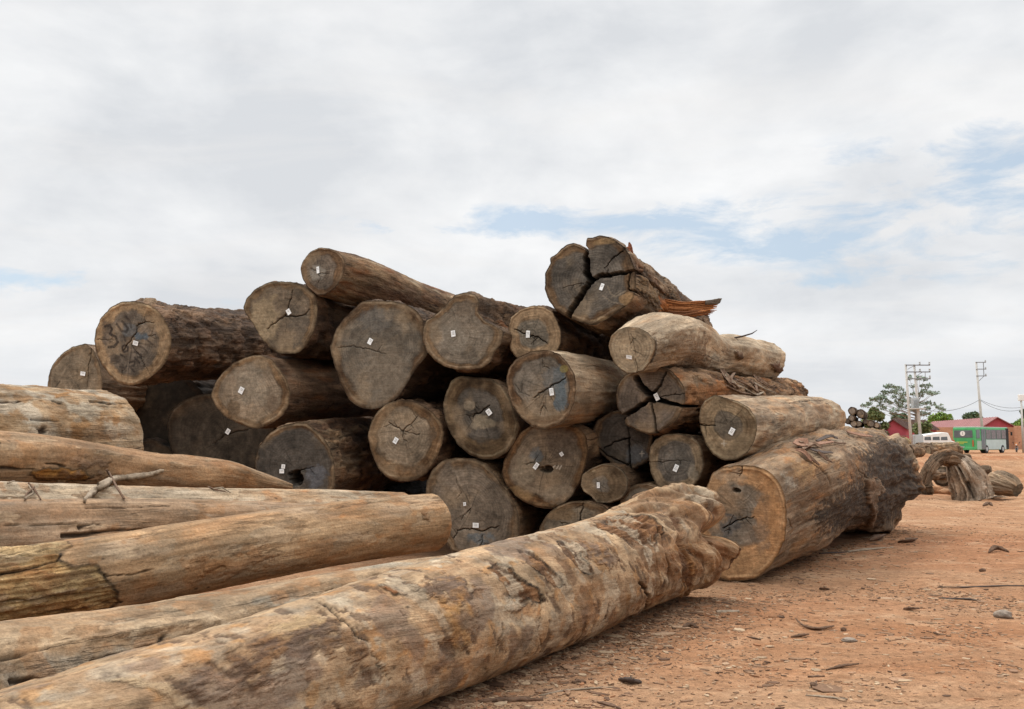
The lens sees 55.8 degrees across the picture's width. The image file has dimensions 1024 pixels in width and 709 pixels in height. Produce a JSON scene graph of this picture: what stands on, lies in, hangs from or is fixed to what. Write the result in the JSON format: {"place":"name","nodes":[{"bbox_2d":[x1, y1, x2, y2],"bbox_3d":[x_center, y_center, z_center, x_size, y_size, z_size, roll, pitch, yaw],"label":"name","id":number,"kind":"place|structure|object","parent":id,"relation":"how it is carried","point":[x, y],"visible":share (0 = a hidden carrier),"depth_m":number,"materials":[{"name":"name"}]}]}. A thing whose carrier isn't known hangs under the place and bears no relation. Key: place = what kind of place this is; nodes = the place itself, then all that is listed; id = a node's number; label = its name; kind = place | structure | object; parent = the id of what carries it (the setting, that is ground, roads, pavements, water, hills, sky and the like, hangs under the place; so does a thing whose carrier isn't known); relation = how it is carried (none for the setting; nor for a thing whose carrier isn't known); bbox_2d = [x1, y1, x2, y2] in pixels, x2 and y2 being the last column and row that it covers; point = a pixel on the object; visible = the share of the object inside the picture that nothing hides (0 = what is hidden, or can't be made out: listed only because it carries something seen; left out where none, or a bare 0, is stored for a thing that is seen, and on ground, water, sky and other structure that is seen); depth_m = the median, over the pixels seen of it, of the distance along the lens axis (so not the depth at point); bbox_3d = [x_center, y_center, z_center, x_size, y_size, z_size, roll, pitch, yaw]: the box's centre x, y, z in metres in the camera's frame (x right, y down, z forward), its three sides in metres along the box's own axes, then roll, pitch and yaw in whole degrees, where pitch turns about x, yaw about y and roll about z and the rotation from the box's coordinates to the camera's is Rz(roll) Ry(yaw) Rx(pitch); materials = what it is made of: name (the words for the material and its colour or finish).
{"place":"outdoors","nodes":[
{"label":"outdoors","id":0,"kind":"place"},
{"bbox_2d":[0,0,1023,427],"label":"sky","id":1,"kind":"structure","parent":0,"point":[846,177],"materials":[{"name":"white"}]},
{"bbox_2d":[200,449,1023,708],"bbox_3d":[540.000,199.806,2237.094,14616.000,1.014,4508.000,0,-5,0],"label":"ground","id":2,"kind":"structure","parent":0,"point":[923,509],"depth_m":7.72,"materials":[{"name":"soil"}]},
{"bbox_2d":[0,498,314,546],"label":"bare log","id":3,"kind":"object","parent":2,"relation":"on","point":[28,521],"visible":0.39,"depth_m":6.68,"materials":[{"name":"brown wood"}]},
{"bbox_2d":[83,469,163,503],"bbox_3d":[-3.134,1.018,7.665,0.413,0.196,2.072,1,-5,-11],"label":"dead branch","id":4,"kind":"object","parent":3,"relation":"on","point":[103,484],"visible":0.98,"depth_m":8.03,"materials":[{"name":"wood"}]},
{"bbox_2d":[143,437,172,453],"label":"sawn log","id":5,"kind":"object","parent":2,"relation":"on","point":[158,445],"visible":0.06,"depth_m":16.10,"materials":[{"name":"brown wood"}]},
{"bbox_2d":[136,379,216,442],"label":"sawn log","id":6,"kind":"object","parent":5,"relation":"on","point":[161,402],"visible":0.24,"depth_m":16.42,"materials":[{"name":"brown wood"}]},
{"bbox_2d":[48,344,147,412],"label":"sawn log","id":7,"kind":"object","parent":6,"relation":"on","point":[79,367],"visible":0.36,"depth_m":15.66,"materials":[{"name":"brown wood"}]},
{"bbox_2d":[94,298,290,385],"bbox_3d":[-4.795,-0.133,16.666,1.354,1.629,5.527,-1,-5,16],"label":"sawn log","id":8,"kind":"object","parent":6,"relation":"on","point":[145,341],"visible":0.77,"depth_m":14.20,"materials":[{"name":"brown wood"}]},
{"bbox_2d":[167,394,373,468],"bbox_3d":[-3.704,1.479,17.715,1.870,1.273,6.042,-1,-5,15],"label":"sawn log","id":9,"kind":"object","parent":5,"relation":"on","point":[201,425],"visible":0.34,"depth_m":14.88,"materials":[{"name":"brown wood"}]},
{"bbox_2d":[0,481,407,503],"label":"bare log","id":10,"kind":"object","parent":2,"relation":"on","point":[14,490],"visible":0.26,"depth_m":8.20,"materials":[{"name":"brown wood"}]},
{"bbox_2d":[0,431,292,488],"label":"bare log","id":11,"kind":"object","parent":10,"relation":"on","point":[33,458],"visible":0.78,"depth_m":8.31,"materials":[{"name":"brown wood"}]},
{"bbox_2d":[0,555,444,689],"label":"bare log","id":12,"kind":"object","parent":2,"relation":"on","point":[31,648],"visible":0.27,"depth_m":4.84,"materials":[{"name":"brown wood"}]},
{"bbox_2d":[0,494,451,620],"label":"bare log","id":13,"kind":"object","parent":2,"relation":"on","point":[146,565],"visible":0.94,"depth_m":6.52,"materials":[{"name":"brown wood"}]},
{"bbox_2d":[0,483,740,708],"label":"gnarled log","id":14,"kind":"object","parent":2,"relation":"on","point":[415,635],"visible":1,"depth_m":5.24,"materials":[{"name":"brown wood"}]},
{"bbox_2d":[383,480,426,491],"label":"sawn log","id":15,"kind":"object","parent":2,"relation":"on","point":[410,485],"visible":0.02,"depth_m":16.54,"materials":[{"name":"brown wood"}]},
{"bbox_2d":[254,417,405,490],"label":"sawn log","id":16,"kind":"object","parent":15,"relation":"on","point":[333,453],"visible":0.61,"depth_m":12.61,"materials":[{"name":"brown wood"}]},
{"bbox_2d":[211,355,376,428],"bbox_3d":[-2.806,0.597,15.983,1.335,1.329,6.211,-1,-5,12],"label":"sawn log","id":17,"kind":"object","parent":16,"relation":"on","point":[260,391],"visible":0.68,"depth_m":13.09,"materials":[{"name":"brown wood"}]},
{"bbox_2d":[243,281,354,361],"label":"sawn log","id":18,"kind":"object","parent":17,"relation":"on","point":[296,320],"visible":0.56,"depth_m":13.26,"materials":[{"name":"brown wood"}]},
{"bbox_2d":[404,488,425,494],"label":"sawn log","id":19,"kind":"object","parent":2,"relation":"on","point":[416,491],"visible":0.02,"depth_m":14.59,"materials":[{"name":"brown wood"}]},
{"bbox_2d":[426,458,552,552],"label":"sawn log","id":20,"kind":"object","parent":2,"relation":"on","point":[485,505],"visible":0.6,"depth_m":12.07,"materials":[{"name":"brown wood"}]},
{"bbox_2d":[368,399,476,481],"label":"sawn log","id":21,"kind":"object","parent":20,"relation":"on","point":[411,440],"visible":0.46,"depth_m":12.46,"materials":[{"name":"brown wood"}]},
{"bbox_2d":[330,299,505,410],"bbox_3d":[-0.585,0.287,15.972,1.443,1.516,7.050,-2,-5,20],"label":"sawn log","id":22,"kind":"object","parent":21,"relation":"on","point":[381,357],"visible":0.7,"depth_m":12.71,"materials":[{"name":"brown wood"}]},
{"bbox_2d":[301,248,454,313],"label":"sawn log","id":23,"kind":"object","parent":22,"relation":"on","point":[351,279],"visible":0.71,"depth_m":13.33,"materials":[{"name":"brown wood"}]},
{"bbox_2d":[443,376,591,458],"bbox_3d":[0.648,1.038,14.925,1.051,1.048,6.046,-2,-5,20],"label":"sawn log","id":24,"kind":"object","parent":20,"relation":"on","point":[484,419],"visible":0.46,"depth_m":12.12,"materials":[{"name":"brown wood"}]},
{"bbox_2d":[422,291,525,378],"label":"sawn log","id":25,"kind":"object","parent":24,"relation":"on","point":[468,333],"visible":0.52,"depth_m":12.23,"materials":[{"name":"brown wood"}]},
{"bbox_2d":[478,697,542,702],"bbox_3d":[-0.011,1.992,5.583,0.385,0.027,0.054,1,-5,-12],"label":"bark strip","id":26,"kind":"object","parent":2,"relation":"on","point":[512,699],"visible":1,"depth_m":5.57,"materials":[{"name":"brown plant"}]},
{"bbox_2d":[539,686,613,695],"bbox_3d":[0.387,2.016,5.799,0.473,0.030,0.030,1,-5,-15],"label":"stick","id":27,"kind":"object","parent":2,"relation":"on","point":[575,689],"visible":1,"depth_m":5.80,"materials":[{"name":"wood"}]},
{"bbox_2d":[539,497,619,530],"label":"sawn log","id":28,"kind":"object","parent":2,"relation":"on","point":[568,513],"visible":0.23,"depth_m":11.53,"materials":[{"name":"brown wood"}]},
{"bbox_2d":[502,423,609,508],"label":"sawn log","id":29,"kind":"object","parent":28,"relation":"on","point":[545,468],"visible":0.62,"depth_m":11.78,"materials":[{"name":"brown wood"}]},
{"bbox_2d":[506,350,626,428],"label":"sawn log","id":30,"kind":"object","parent":29,"relation":"on","point":[548,389],"visible":0.78,"depth_m":11.37,"materials":[{"name":"brown wood"}]},
{"bbox_2d":[508,305,612,360],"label":"sawn log","id":31,"kind":"object","parent":30,"relation":"on","point":[536,328],"visible":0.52,"depth_m":12.13,"materials":[{"name":"brown wood"}]},
{"bbox_2d":[545,235,721,336],"bbox_3d":[2.323,-0.682,13.969,1.885,1.234,5.241,-2,-6,25],"label":"split log","id":32,"kind":"object","parent":31,"relation":"on","point":[607,286],"visible":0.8,"depth_m":11.88,"materials":[{"name":"brown wood"}]},
{"bbox_2d":[581,462,653,502],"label":"sawn log","id":33,"kind":"object","parent":28,"relation":"on","point":[612,482],"visible":0.4,"depth_m":11.47,"materials":[{"name":"brown wood"}]},
{"bbox_2d":[593,410,701,469],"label":"sawn log","id":34,"kind":"object","parent":33,"relation":"on","point":[619,441],"visible":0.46,"depth_m":11.74,"materials":[{"name":"brown wood"}]},
{"bbox_2d":[620,481,705,503],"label":"sawn log","id":35,"kind":"object","parent":28,"relation":"on","point":[638,488],"visible":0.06,"depth_m":11.38,"materials":[{"name":"brown wood"}]},
{"bbox_2d":[649,433,736,486],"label":"sawn log","id":36,"kind":"object","parent":35,"relation":"on","point":[690,458],"visible":0.48,"depth_m":11.26,"materials":[{"name":"brown wood"}]},
{"bbox_2d":[616,367,808,435],"bbox_3d":[3.205,0.671,13.786,1.089,1.007,6.001,-3,-6,31],"label":"split log","id":37,"kind":"object","parent":36,"relation":"on","point":[661,401],"visible":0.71,"depth_m":11.40,"materials":[{"name":"brown wood"}]},
{"bbox_2d":[608,312,785,377],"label":"sawn log","id":38,"kind":"object","parent":37,"relation":"on","point":[652,342],"visible":0.93,"depth_m":11.29,"materials":[{"name":"brown wood"}]},
{"bbox_2d":[720,368,739,388],"bbox_3d":[2.893,0.263,12.950,0.224,0.488,2.102,-1,-5,9],"label":"bark strip","id":39,"kind":"object","parent":37,"relation":"on","point":[723,372],"visible":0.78,"depth_m":12.09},
{"bbox_2d":[726,385,751,393],"bbox_3d":[2.914,0.453,12.275,0.060,0.092,1.073,-3,-6,31],"label":"bark strip","id":40,"kind":"object","parent":37,"relation":"on","point":[736,390],"visible":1,"depth_m":12.14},
{"bbox_2d":[737,379,758,392],"bbox_3d":[3.083,0.417,12.668,0.066,0.153,0.747,-3,-6,34],"label":"bark strip","id":41,"kind":"object","parent":37,"relation":"on","point":[750,386],"visible":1,"depth_m":12.68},
{"bbox_2d":[597,701,620,708],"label":"bark strip","id":42,"kind":"object","parent":2,"relation":"on","point":[609,704],"visible":1,"depth_m":5.47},
{"bbox_2d":[618,676,641,683],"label":"bark strip","id":43,"kind":"object","parent":2,"relation":"on","point":[630,680],"visible":1,"depth_m":5.93,"materials":[{"name":"wood"}]},
{"bbox_2d":[682,622,698,627],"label":"bark strip","id":44,"kind":"object","parent":2,"relation":"on","point":[688,624],"visible":1,"depth_m":7.81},
{"bbox_2d":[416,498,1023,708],"bbox_3d":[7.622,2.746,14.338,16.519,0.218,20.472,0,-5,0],"label":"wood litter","id":45,"kind":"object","parent":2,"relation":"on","point":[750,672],"visible":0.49,"depth_m":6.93,"materials":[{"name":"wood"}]},
{"bbox_2d":[716,610,739,612],"bbox_3d":[1.888,2.255,8.475,0.213,0.035,0.074,0,-5,0],"label":"wood stub","id":46,"kind":"object","parent":2,"relation":"on","point":[724,611],"visible":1,"depth_m":8.46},
{"bbox_2d":[791,633,808,636],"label":"bark strip","id":47,"kind":"object","parent":2,"relation":"on","point":[801,634],"visible":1,"depth_m":7.41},
{"bbox_2d":[795,618,833,629],"bbox_3d":[2.404,2.193,7.852,0.340,0.036,0.241,-5,-7,42],"label":"bark strip","id":48,"kind":"object","parent":2,"relation":"on","point":[817,628],"visible":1,"depth_m":7.75,"materials":[{"name":"wood"}]},
{"bbox_2d":[704,426,925,580],"bbox_3d":[4.336,1.902,13.581,1.580,1.831,7.757,-3,-6,31],"label":"root log","id":49,"kind":"object","parent":2,"relation":"on","point":[784,502],"visible":0.81,"depth_m":10.80,"materials":[{"name":"brown wood"}]},
{"bbox_2d":[699,395,845,460],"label":"sawn log","id":50,"kind":"object","parent":49,"relation":"on","point":[732,428],"visible":0.88,"depth_m":11.02,"materials":[{"name":"brown wood"}]},
{"bbox_2d":[793,438,810,448],"bbox_3d":[3.362,1.035,11.209,0.196,0.141,0.302,-3,-6,26],"label":"bark strip","id":51,"kind":"object","parent":49,"relation":"on","point":[797,442],"visible":0.88,"depth_m":11.26,"materials":[{"name":"wood"}]},
{"bbox_2d":[796,448,811,461],"bbox_3d":[3.256,1.119,10.782,0.186,0.150,0.041,-3,-6,33],"label":"bark strip","id":52,"kind":"object","parent":49,"relation":"on","point":[805,453],"visible":1,"depth_m":10.78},
{"bbox_2d":[802,442,821,449],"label":"bark strip","id":53,"kind":"object","parent":49,"relation":"on","point":[815,444],"visible":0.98,"depth_m":11.39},
{"bbox_2d":[810,448,833,453],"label":"bark strip","id":54,"kind":"object","parent":49,"relation":"on","point":[821,451],"visible":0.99,"depth_m":11.24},
{"bbox_2d":[811,441,833,445],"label":"bark strip","id":55,"kind":"object","parent":49,"relation":"on","point":[823,442],"visible":0.68,"depth_m":11.93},
{"bbox_2d":[817,451,831,461],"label":"bark strip","id":56,"kind":"object","parent":49,"relation":"on","point":[822,455],"visible":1,"depth_m":11.10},
{"bbox_2d":[816,434,837,441],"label":"bark strip","id":57,"kind":"object","parent":49,"relation":"on","point":[824,437],"visible":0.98,"depth_m":12.41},
{"bbox_2d":[846,430,872,436],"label":"bark strip","id":58,"kind":"object","parent":49,"relation":"on","point":[859,434],"visible":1,"depth_m":14.19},
{"bbox_2d":[805,695,847,699],"bbox_3d":[1.831,1.995,5.632,0.234,0.014,0.020,-2,-5,20],"label":"stick","id":59,"kind":"object","parent":2,"relation":"on","point":[822,696],"visible":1,"depth_m":5.63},
{"bbox_2d":[826,663,858,669],"bbox_3d":[2.182,2.056,6.375,0.279,0.028,0.030,3,-6,-27],"label":"bark strip","id":60,"kind":"object","parent":2,"relation":"on","point":[840,665],"visible":1,"depth_m":6.37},
{"bbox_2d":[841,637,857,641],"bbox_3d":[2.523,2.134,7.236,0.120,0.038,0.100,0,-5,0],"label":"stone","id":61,"kind":"object","parent":2,"relation":"on","point":[848,639],"visible":1,"depth_m":7.21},
{"bbox_2d":[847,547,893,551],"bbox_3d":[4.940,2.680,13.305,1.060,0.042,0.087,3,-6,-34],"label":"plank","id":62,"kind":"object","parent":2,"relation":"on","point":[863,549],"visible":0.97,"depth_m":13.19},
{"bbox_2d":[860,406,889,434],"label":"bushy tree","id":63,"kind":"object","parent":2,"relation":"on","point":[876,416],"visible":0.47,"depth_m":148.94,"materials":[{"name":"green plant"}]},
{"bbox_2d":[869,534,885,540],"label":"bark strip","id":64,"kind":"object","parent":2,"relation":"on","point":[876,537],"visible":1,"depth_m":14.59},
{"bbox_2d":[890,413,907,418],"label":"bushy tree","id":65,"kind":"object","parent":2,"relation":"on","point":[899,416],"visible":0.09,"depth_m":157.25,"materials":[{"name":"green plant"}]},
{"bbox_2d":[860,375,945,434],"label":"tree","id":66,"kind":"object","parent":2,"relation":"on","point":[883,396],"visible":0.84,"depth_m":139.96,"materials":[{"name":"green plant"}]},
{"bbox_2d":[898,537,917,542],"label":"bark strip","id":67,"kind":"object","parent":2,"relation":"on","point":[907,539],"visible":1,"depth_m":14.22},
{"bbox_2d":[903,606,919,609],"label":"bark strip","id":68,"kind":"object","parent":2,"relation":"on","point":[910,608],"visible":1,"depth_m":8.56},
{"bbox_2d":[885,418,939,439],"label":"red house","id":69,"kind":"structure","parent":2,"relation":"on","point":[900,427],"depth_m":149.60,"materials":[{"name":"paint"}]},
{"bbox_2d":[909,444,925,457],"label":"sawn log","id":70,"kind":"object","parent":2,"relation":"on","point":[919,450],"visible":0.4,"depth_m":59.94,"materials":[{"name":"brown wood"}]},
{"bbox_2d":[905,362,930,443],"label":"transformer pole","id":71,"kind":"object","parent":2,"relation":"on","point":[915,405],"visible":0.93,"depth_m":99.79,"materials":[{"name":"concrete"}]},
{"bbox_2d":[912,421,934,434],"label":"shrub","id":72,"kind":"object","parent":2,"relation":"on","point":[926,427],"visible":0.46,"depth_m":117.11,"materials":[{"name":"green plant"}]},
{"bbox_2d":[932,485,942,493],"bbox_3d":[11.567,3.719,26.410,0.453,0.293,0.403,0,-5,0],"label":"dirt clod","id":73,"kind":"object","parent":2,"relation":"on","point":[936,488],"visible":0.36,"depth_m":26.27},
{"bbox_2d":[922,432,953,442],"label":"van","id":74,"kind":"object","parent":2,"relation":"on","point":[939,437],"visible":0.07,"depth_m":102.56,"materials":[{"name":"white paint"}]},
{"bbox_2d":[932,470,946,479],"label":"sawn log","id":75,"kind":"object","parent":2,"relation":"on","point":[940,475],"visible":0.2,"depth_m":26.94,"materials":[{"name":"brown wood"}]},
{"bbox_2d":[933,466,947,486],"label":"sawn log","id":76,"kind":"object","parent":2,"relation":"on","point":[942,483],"visible":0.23,"depth_m":27.31,"materials":[{"name":"brown wood"}]},
{"bbox_2d":[927,412,953,422],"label":"bushy tree","id":77,"kind":"object","parent":2,"relation":"on","point":[941,416],"visible":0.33,"depth_m":223.28,"materials":[{"name":"green plant"}]},
{"bbox_2d":[926,445,962,453],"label":"sawn log","id":78,"kind":"object","parent":2,"relation":"on","point":[930,449],"visible":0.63,"depth_m":87.41,"materials":[{"name":"brown wood"}]},
{"bbox_2d":[938,488,950,494],"bbox_3d":[11.580,3.700,25.871,0.362,0.232,0.266,0,-5,0],"label":"dirt clod","id":79,"kind":"object","parent":2,"relation":"on","point":[944,491],"visible":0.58,"depth_m":25.77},
{"bbox_2d":[930,442,959,451],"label":"sawn log","id":80,"kind":"object","parent":2,"relation":"on","point":[954,446],"visible":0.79,"depth_m":87.30,"materials":[{"name":"brown wood"}]},
{"bbox_2d":[920,449,994,500],"bbox_3d":[11.084,3.074,24.390,2.042,1.398,1.163,0,-5,0],"label":"stump","id":81,"kind":"object","parent":2,"relation":"on","point":[968,478],"visible":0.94,"depth_m":24.14,"materials":[{"name":"brown wood"}]},
{"bbox_2d":[938,597,980,600],"bbox_3d":[4.228,2.309,9.139,0.365,0.022,0.048,-3,-6,28],"label":"stick","id":82,"kind":"object","parent":2,"relation":"on","point":[959,598],"visible":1,"depth_m":9.12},
{"bbox_2d":[961,411,979,418],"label":"bushy tree","id":83,"kind":"object","parent":2,"relation":"on","point":[971,415],"visible":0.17,"depth_m":226.29,"materials":[{"name":"green plant"}]},
{"bbox_2d":[975,360,986,426],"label":"power pole","id":84,"kind":"object","parent":2,"relation":"on","point":[979,401],"visible":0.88,"depth_m":121.99,"materials":[{"name":"concrete"}]},
{"bbox_2d":[938,585,1023,587],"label":"stick","id":85,"kind":"object","parent":2,"relation":"on","point":[979,586],"visible":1,"depth_m":9.84,"materials":[{"name":"wood"}]},
{"bbox_2d":[953,427,1011,452],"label":"bus","id":86,"kind":"object","parent":2,"relation":"on","point":[984,439],"visible":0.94,"depth_m":113.61,"materials":[{"name":"green metal"}]},
{"bbox_2d":[981,465,991,474],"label":"sawn log","id":87,"kind":"object","parent":2,"relation":"on","point":[987,469],"visible":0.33,"depth_m":29.27,"materials":[{"name":"brown wood"}]},
{"bbox_2d":[988,545,1008,552],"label":"bark strip","id":88,"kind":"object","parent":2,"relation":"on","point":[995,547],"visible":1,"depth_m":13.09,"materials":[{"name":"wood"}]},
{"bbox_2d":[993,610,1011,618],"bbox_3d":[4.180,2.217,8.234,0.143,0.087,0.130,3,-6,-34],"label":"stone","id":89,"kind":"object","parent":2,"relation":"on","point":[1002,614],"visible":0.84,"depth_m":8.20,"materials":[{"name":"stone"}]},
{"bbox_2d":[988,470,1023,496],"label":"log chunk","id":90,"kind":"object","parent":2,"relation":"on","point":[1004,483],"visible":0.78,"depth_m":24.83,"materials":[{"name":"brown wood"}]},
{"bbox_2d":[1011,418,1023,425],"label":"bushy tree","id":91,"kind":"object","parent":2,"relation":"on","point":[1017,423],"visible":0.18,"depth_m":184.25,"materials":[{"name":"green plant"}]},
{"bbox_2d":[1014,426,1021,448],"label":"gate pillar","id":92,"kind":"structure","parent":2,"relation":"on","point":[1017,435],"depth_m":162.53,"materials":[{"name":"orange brick"}]},
{"bbox_2d":[1018,394,1023,452],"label":"sign pole","id":93,"kind":"object","parent":2,"relation":"on","point":[1020,397],"visible":1,"depth_m":117.69,"materials":[{"name":"metal"}]},
{"bbox_2d":[931,417,1013,426],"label":"roof","id":94,"kind":"structure","parent":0,"point":[991,422],"depth_m":180.15,"materials":[{"name":"paint"}]},
{"bbox_2d":[936,427,1014,448],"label":"brick wall","id":95,"kind":"structure","parent":0,"point":[949,430],"depth_m":164.32,"materials":[{"name":"brick"}]},
{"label":"sawn log","id":96,"kind":"object","parent":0,"visible":0},
{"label":"sawn log","id":97,"kind":"object","parent":96,"relation":"on","visible":0},
{"bbox_2d":[850,421,857,427],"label":"sawn log","id":98,"kind":"object","parent":97,"relation":"on","point":[853,424],"visible":0.66,"depth_m":59.86,"materials":[{"name":"brown wood"}]},
{"bbox_2d":[848,415,858,420],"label":"sawn log","id":99,"kind":"object","parent":98,"relation":"on","point":[852,418],"visible":0.84,"depth_m":59.92,"materials":[{"name":"brown wood"}]},
{"bbox_2d":[848,407,857,415],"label":"sawn log","id":100,"kind":"object","parent":99,"relation":"on","point":[852,410],"visible":0.75,"depth_m":59.94,"materials":[{"name":"brown wood"}]},
{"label":"sawn log","id":101,"kind":"object","parent":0,"visible":0},
{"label":"sawn log","id":102,"kind":"object","parent":101,"relation":"on","visible":0},
{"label":"sawn log","id":103,"kind":"object","parent":102,"relation":"on","visible":0},
{"bbox_2d":[867,420,875,427],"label":"sawn log","id":104,"kind":"object","parent":103,"relation":"on","point":[870,423],"visible":0.86,"depth_m":59.86,"materials":[{"name":"brown wood"}]},
{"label":"sawn log","id":105,"kind":"object","parent":104,"relation":"on","visible":0},
{"bbox_2d":[856,409,867,418],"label":"sawn log","id":106,"kind":"object","parent":105,"relation":"on","point":[861,414],"visible":0.98,"depth_m":59.95,"materials":[{"name":"brown wood"}]},
{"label":"bare log","id":107,"kind":"object","parent":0,"visible":0},
{"bbox_2d":[0,384,143,450],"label":"bare log","id":108,"kind":"object","parent":107,"relation":"on","point":[101,417],"visible":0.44,"depth_m":8.65,"materials":[{"name":"brown wood"}]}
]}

